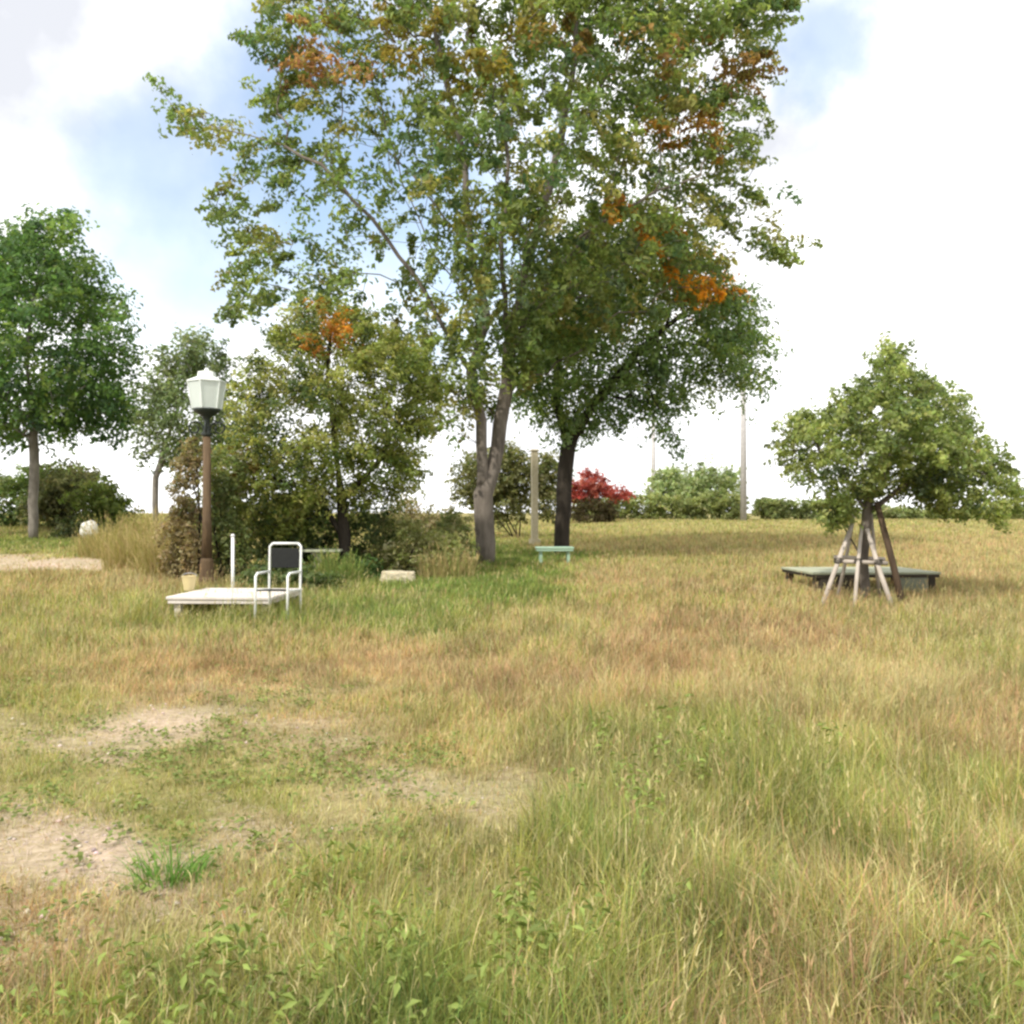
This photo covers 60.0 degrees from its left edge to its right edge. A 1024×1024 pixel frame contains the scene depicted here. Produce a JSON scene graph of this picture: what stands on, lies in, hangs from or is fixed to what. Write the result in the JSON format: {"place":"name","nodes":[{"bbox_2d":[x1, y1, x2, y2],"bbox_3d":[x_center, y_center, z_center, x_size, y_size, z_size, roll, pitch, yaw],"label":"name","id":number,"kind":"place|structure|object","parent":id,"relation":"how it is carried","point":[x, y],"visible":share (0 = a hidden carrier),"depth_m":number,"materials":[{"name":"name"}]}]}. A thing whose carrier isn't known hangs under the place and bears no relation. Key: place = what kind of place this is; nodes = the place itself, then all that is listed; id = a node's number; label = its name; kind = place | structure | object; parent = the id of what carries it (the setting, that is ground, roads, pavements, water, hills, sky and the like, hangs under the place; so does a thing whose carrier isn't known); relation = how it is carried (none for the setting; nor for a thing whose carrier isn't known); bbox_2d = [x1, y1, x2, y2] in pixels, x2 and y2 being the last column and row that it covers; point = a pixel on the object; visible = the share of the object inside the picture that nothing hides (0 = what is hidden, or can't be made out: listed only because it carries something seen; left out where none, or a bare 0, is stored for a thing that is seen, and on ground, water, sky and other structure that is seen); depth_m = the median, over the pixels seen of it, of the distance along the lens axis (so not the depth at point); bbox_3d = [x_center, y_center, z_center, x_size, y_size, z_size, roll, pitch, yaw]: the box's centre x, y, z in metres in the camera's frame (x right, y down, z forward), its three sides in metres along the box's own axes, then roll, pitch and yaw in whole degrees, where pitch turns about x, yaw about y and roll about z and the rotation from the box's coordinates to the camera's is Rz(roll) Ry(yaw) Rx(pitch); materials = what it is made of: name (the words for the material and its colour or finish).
{"place":"outdoors","nodes":[
{"label":"outdoors","id":0,"kind":"place"},
{"bbox_2d":[0,670,547,974],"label":"pebbles","id":1,"kind":"object","parent":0,"point":[82,832],"visible":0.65,"depth_m":4.56,"materials":[{"name":"beige stone"}]},
{"bbox_2d":[0,513,1023,1023],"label":"meadow grass","id":2,"kind":"structure","parent":0,"point":[966,625],"depth_m":4.95,"materials":[{"name":"plant"}]},
{"bbox_2d":[0,513,1023,1023],"bbox_3d":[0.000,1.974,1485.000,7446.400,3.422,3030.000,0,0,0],"label":"ground","id":3,"kind":"structure","parent":0,"point":[150,719],"depth_m":4.84,"materials":[{"name":"soil"}]},
{"bbox_2d":[0,461,84,527],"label":"shrub","id":4,"kind":"object","parent":3,"relation":"on","point":[10,487],"visible":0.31,"depth_m":40.26,"materials":[{"name":"green plant"}]},
{"bbox_2d":[14,453,118,529],"bbox_3d":[-19.597,-0.777,39.083,3.866,3.651,3.644,0,0,45],"label":"shrub","id":5,"kind":"object","parent":3,"relation":"on","point":[49,505],"visible":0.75,"depth_m":38.41,"materials":[{"name":"green plant"}]},
{"bbox_2d":[0,202,153,537],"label":"broadleaf tree","id":6,"kind":"object","parent":3,"relation":"on","point":[62,387],"visible":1,"depth_m":31.58,"materials":[{"name":"green plant"}]},
{"bbox_2d":[45,515,109,538],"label":"shrub","id":7,"kind":"object","parent":3,"relation":"on","point":[69,531],"visible":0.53,"depth_m":33.16,"materials":[{"name":"green plant"}]},
{"bbox_2d":[80,520,97,537],"bbox_3d":[-15.519,0.653,32.599,0.680,0.714,0.570,0,0,0],"label":"boulder","id":8,"kind":"object","parent":3,"relation":"on","point":[84,523],"visible":0.41,"depth_m":32.40,"materials":[{"name":"white stone"}]},
{"bbox_2d":[56,475,145,532],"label":"shrub","id":9,"kind":"object","parent":3,"relation":"on","point":[111,503],"visible":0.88,"depth_m":36.64,"materials":[{"name":"green plant"}]},
{"bbox_2d":[64,510,154,558],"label":"dry grass clump","id":10,"kind":"object","parent":3,"relation":"on","point":[91,543],"visible":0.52,"depth_m":24.17,"materials":[{"name":"beige plant"}]},
{"bbox_2d":[85,513,172,570],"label":"dry grass clump","id":11,"kind":"object","parent":3,"relation":"on","point":[117,555],"visible":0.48,"depth_m":20.15,"materials":[{"name":"beige plant"}]},
{"bbox_2d":[103,500,190,544],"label":"dry grass clump","id":12,"kind":"object","parent":3,"relation":"on","point":[136,528],"visible":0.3,"depth_m":25.74,"materials":[{"name":"beige plant"}]},
{"bbox_2d":[90,833,233,892],"bbox_3d":[-1.532,1.504,3.854,0.649,0.212,0.617,0,0,0],"label":"grass tuft","id":13,"kind":"object","parent":3,"relation":"on","point":[169,869],"visible":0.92,"depth_m":3.85,"materials":[{"name":"green plant"}]},
{"bbox_2d":[110,510,214,579],"bbox_3d":[-6.858,0.672,17.490,2.306,1.515,2.334,0,0,-44],"label":"dry grass clump","id":14,"kind":"object","parent":3,"relation":"on","point":[150,559],"visible":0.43,"depth_m":17.27,"materials":[{"name":"beige plant"}]},
{"bbox_2d":[150,434,212,581],"bbox_3d":[-6.317,-0.012,16.902,1.180,3.043,0.928,0,0,0],"label":"shrub","id":15,"kind":"object","parent":3,"relation":"on","point":[186,510],"visible":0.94,"depth_m":16.81,"materials":[{"name":"green plant"}]},
{"bbox_2d":[122,322,247,521],"bbox_3d":[-11.314,-2.721,31.046,5.176,7.791,3.878,0,0,45],"label":"broadleaf tree","id":16,"kind":"object","parent":3,"relation":"on","point":[189,365],"visible":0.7,"depth_m":30.49,"materials":[{"name":"green plant"}]},
{"bbox_2d":[186,368,226,585],"bbox_3d":[-5.673,-0.585,16.500,0.696,4.185,0.695,0,0,-14],"label":"street lamp","id":17,"kind":"object","parent":3,"relation":"on","point":[206,388],"visible":0.99,"depth_m":16.41,"materials":[{"name":"brown metal"}]},
{"bbox_2d":[192,446,259,578],"bbox_3d":[-5.658,0.119,17.509,1.328,2.849,1.090,0,0,0],"label":"shrub","id":18,"kind":"object","parent":3,"relation":"on","point":[223,507],"visible":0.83,"depth_m":17.40,"materials":[{"name":"green plant"}]},
{"bbox_2d":[231,534,234,587],"bbox_3d":[-4.530,1.005,14.400,0.068,1.295,0.065,0,0,0],"label":"marker post","id":19,"kind":"object","parent":3,"relation":"on","point":[232,554],"visible":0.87,"depth_m":14.38,"materials":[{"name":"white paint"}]},
{"bbox_2d":[166,588,301,616],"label":"wooden platform","id":20,"kind":"structure","parent":3,"relation":"on","point":[192,597],"depth_m":12.40,"materials":[{"name":"white paint"}]},
{"bbox_2d":[181,573,196,590],"bbox_3d":[-4.857,1.045,13.350,0.234,0.260,0.221,0,0,0],"label":"bucket","id":21,"kind":"object","parent":20,"relation":"on","point":[189,581],"visible":0.98,"depth_m":13.28,"materials":[{"name":"beige plastic"}]},
{"bbox_2d":[254,542,301,618],"bbox_3d":[-3.131,0.968,11.900,0.474,1.109,0.554,0,0,7],"label":"garden chair","id":22,"kind":"object","parent":3,"relation":"on","point":[285,557],"visible":0.91,"depth_m":12.12,"materials":[{"name":"white metal"}]},
{"bbox_2d":[234,555,351,592],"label":"shrub","id":23,"kind":"object","parent":3,"relation":"on","point":[320,577],"visible":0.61,"depth_m":15.46,"materials":[{"name":"green plant"}]},
{"bbox_2d":[201,482,406,570],"bbox_3d":[-4.460,0.380,19.407,4.574,2.152,1.976,0,0,0],"label":"shrub","id":24,"kind":"object","parent":3,"relation":"on","point":[311,541],"visible":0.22,"depth_m":19.08,"materials":[{"name":"green plant"}]},
{"bbox_2d":[190,290,451,559],"bbox_3d":[-4.014,-1.557,18.463,5.529,6.241,3.635,0,0,0],"label":"broadleaf tree","id":25,"kind":"object","parent":3,"relation":"on","point":[313,493],"visible":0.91,"depth_m":18.02,"materials":[{"name":"green plant"}]},
{"bbox_2d":[299,548,342,565],"bbox_3d":[-3.998,1.105,18.300,1.000,0.677,0.710,0,0,-3],"label":"bench","id":26,"kind":"object","parent":3,"relation":"on","point":[312,550],"visible":0.35,"depth_m":18.14,"materials":[{"name":"green wood"}]},
{"bbox_2d":[304,543,371,583],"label":"grass clump","id":27,"kind":"object","parent":3,"relation":"on","point":[322,566],"visible":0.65,"depth_m":17.05,"materials":[{"name":"green plant"}]},
{"bbox_2d":[323,552,383,580],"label":"shrub","id":28,"kind":"object","parent":3,"relation":"on","point":[371,568],"visible":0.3,"depth_m":18.11,"materials":[{"name":"green plant"}]},
{"bbox_2d":[380,570,415,584],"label":"stone block","id":29,"kind":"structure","parent":3,"relation":"on","point":[395,574],"depth_m":17.07,"materials":[{"name":"beige stone"}]},
{"bbox_2d":[359,513,476,577],"bbox_3d":[-1.984,0.815,19.034,2.618,1.635,1.541,0,0,0],"label":"shrub","id":30,"kind":"object","parent":3,"relation":"on","point":[403,560],"visible":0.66,"depth_m":18.75,"materials":[{"name":"green plant"}]},
{"bbox_2d":[376,493,474,542],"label":"shrub","id":31,"kind":"object","parent":3,"relation":"on","point":[417,512],"visible":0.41,"depth_m":23.36,"materials":[{"name":"green plant"}]},
{"bbox_2d":[413,540,487,580],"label":"dry grass clump","id":32,"kind":"object","parent":3,"relation":"on","point":[464,566],"visible":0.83,"depth_m":18.19,"materials":[{"name":"beige plant"}]},
{"bbox_2d":[430,507,485,569],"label":"shrub","id":33,"kind":"object","parent":3,"relation":"on","point":[447,522],"visible":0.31,"depth_m":20.53,"materials":[{"name":"green plant"}]},
{"bbox_2d":[142,0,823,564],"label":"broadleaf tree","id":34,"kind":"object","parent":3,"relation":"on","point":[670,38],"visible":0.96,"depth_m":21.54,"materials":[{"name":"green plant"}]},
{"bbox_2d":[444,437,574,537],"bbox_3d":[-0.095,-0.948,35.966,5.364,4.220,2.910,0,0,0],"label":"round shrub","id":35,"kind":"object","parent":3,"relation":"on","point":[512,483],"visible":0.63,"depth_m":35.61,"materials":[{"name":"green plant"}]},
{"bbox_2d":[529,449,540,544],"bbox_3d":[0.787,-0.449,31.000,0.360,3.478,0.360,0,0,-11],"label":"stone post","id":36,"kind":"object","parent":3,"relation":"on","point":[534,495],"visible":0.87,"depth_m":30.89,"materials":[{"name":"beige stone"}]},
{"bbox_2d":[535,546,573,562],"bbox_3d":[1.063,1.165,22.300,0.950,0.582,0.488,0,0,-2],"label":"bench","id":37,"kind":"object","parent":3,"relation":"on","point":[567,549],"visible":0.81,"depth_m":22.08,"materials":[{"name":"green paint"}]},
{"bbox_2d":[571,495,622,523],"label":"shrub","id":38,"kind":"object","parent":3,"relation":"on","point":[609,511],"visible":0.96,"depth_m":55.47,"materials":[{"name":"green plant"}]},
{"bbox_2d":[572,467,635,517],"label":"red shrub","id":39,"kind":"object","parent":3,"relation":"on","point":[582,488],"visible":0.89,"depth_m":56.57,"materials":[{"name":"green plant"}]},
{"bbox_2d":[495,192,793,552],"bbox_3d":[3.770,-4.098,26.691,8.640,11.008,6.590,0,0,-26],"label":"broadleaf tree","id":40,"kind":"object","parent":3,"relation":"on","point":[721,345],"visible":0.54,"depth_m":25.69,"materials":[{"name":"green plant"}]},
{"bbox_2d":[651,407,656,491],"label":"utility pole","id":41,"kind":"object","parent":3,"relation":"on","point":[653,455],"visible":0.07,"depth_m":83.83,"materials":[{"name":"concrete"}]},
{"bbox_2d":[572,487,752,520],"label":"hedge","id":42,"kind":"object","parent":3,"relation":"on","point":[656,507],"visible":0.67,"depth_m":61.59,"materials":[{"name":"green plant"}]},
{"bbox_2d":[642,465,693,503],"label":"round tree","id":43,"kind":"object","parent":3,"relation":"on","point":[667,476],"visible":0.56,"depth_m":71.52,"materials":[{"name":"green plant"}]},
{"bbox_2d":[666,454,748,518],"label":"round tree","id":44,"kind":"object","parent":3,"relation":"on","point":[702,480],"visible":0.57,"depth_m":68.94,"materials":[{"name":"green plant"}]},
{"bbox_2d":[740,344,746,520],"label":"utility pole","id":45,"kind":"object","parent":3,"relation":"on","point":[743,496],"visible":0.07,"depth_m":59.84,"materials":[{"name":"concrete"}]},
{"bbox_2d":[751,494,858,519],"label":"hedge","id":46,"kind":"object","parent":3,"relation":"on","point":[770,508],"visible":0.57,"depth_m":62.24,"materials":[{"name":"green plant"}]},
{"bbox_2d":[781,567,940,593],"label":"wooden platform","id":47,"kind":"structure","parent":3,"relation":"on","point":[821,575],"depth_m":15.88,"materials":[{"name":"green wood"}]},
{"bbox_2d":[821,501,905,607],"bbox_3d":[5.378,0.773,14.050,1.561,1.891,1.357,0,0,0],"label":"tree support","id":48,"kind":"object","parent":3,"relation":"on","point":[876,561],"visible":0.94,"depth_m":13.85,"materials":[{"name":"wood"}]},
{"bbox_2d":[763,330,1023,600],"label":"broadleaf tree","id":49,"kind":"object","parent":3,"relation":"on","point":[938,454],"visible":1,"depth_m":13.71,"materials":[{"name":"green plant"}]},
{"bbox_2d":[857,504,1023,519],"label":"hedge","id":50,"kind":"object","parent":3,"relation":"on","point":[889,512],"visible":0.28,"depth_m":62.91,"materials":[{"name":"green plant"}]},
{"bbox_2d":[0,0,1023,512],"label":"sky","id":51,"kind":"structure","parent":0,"point":[899,134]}
]}

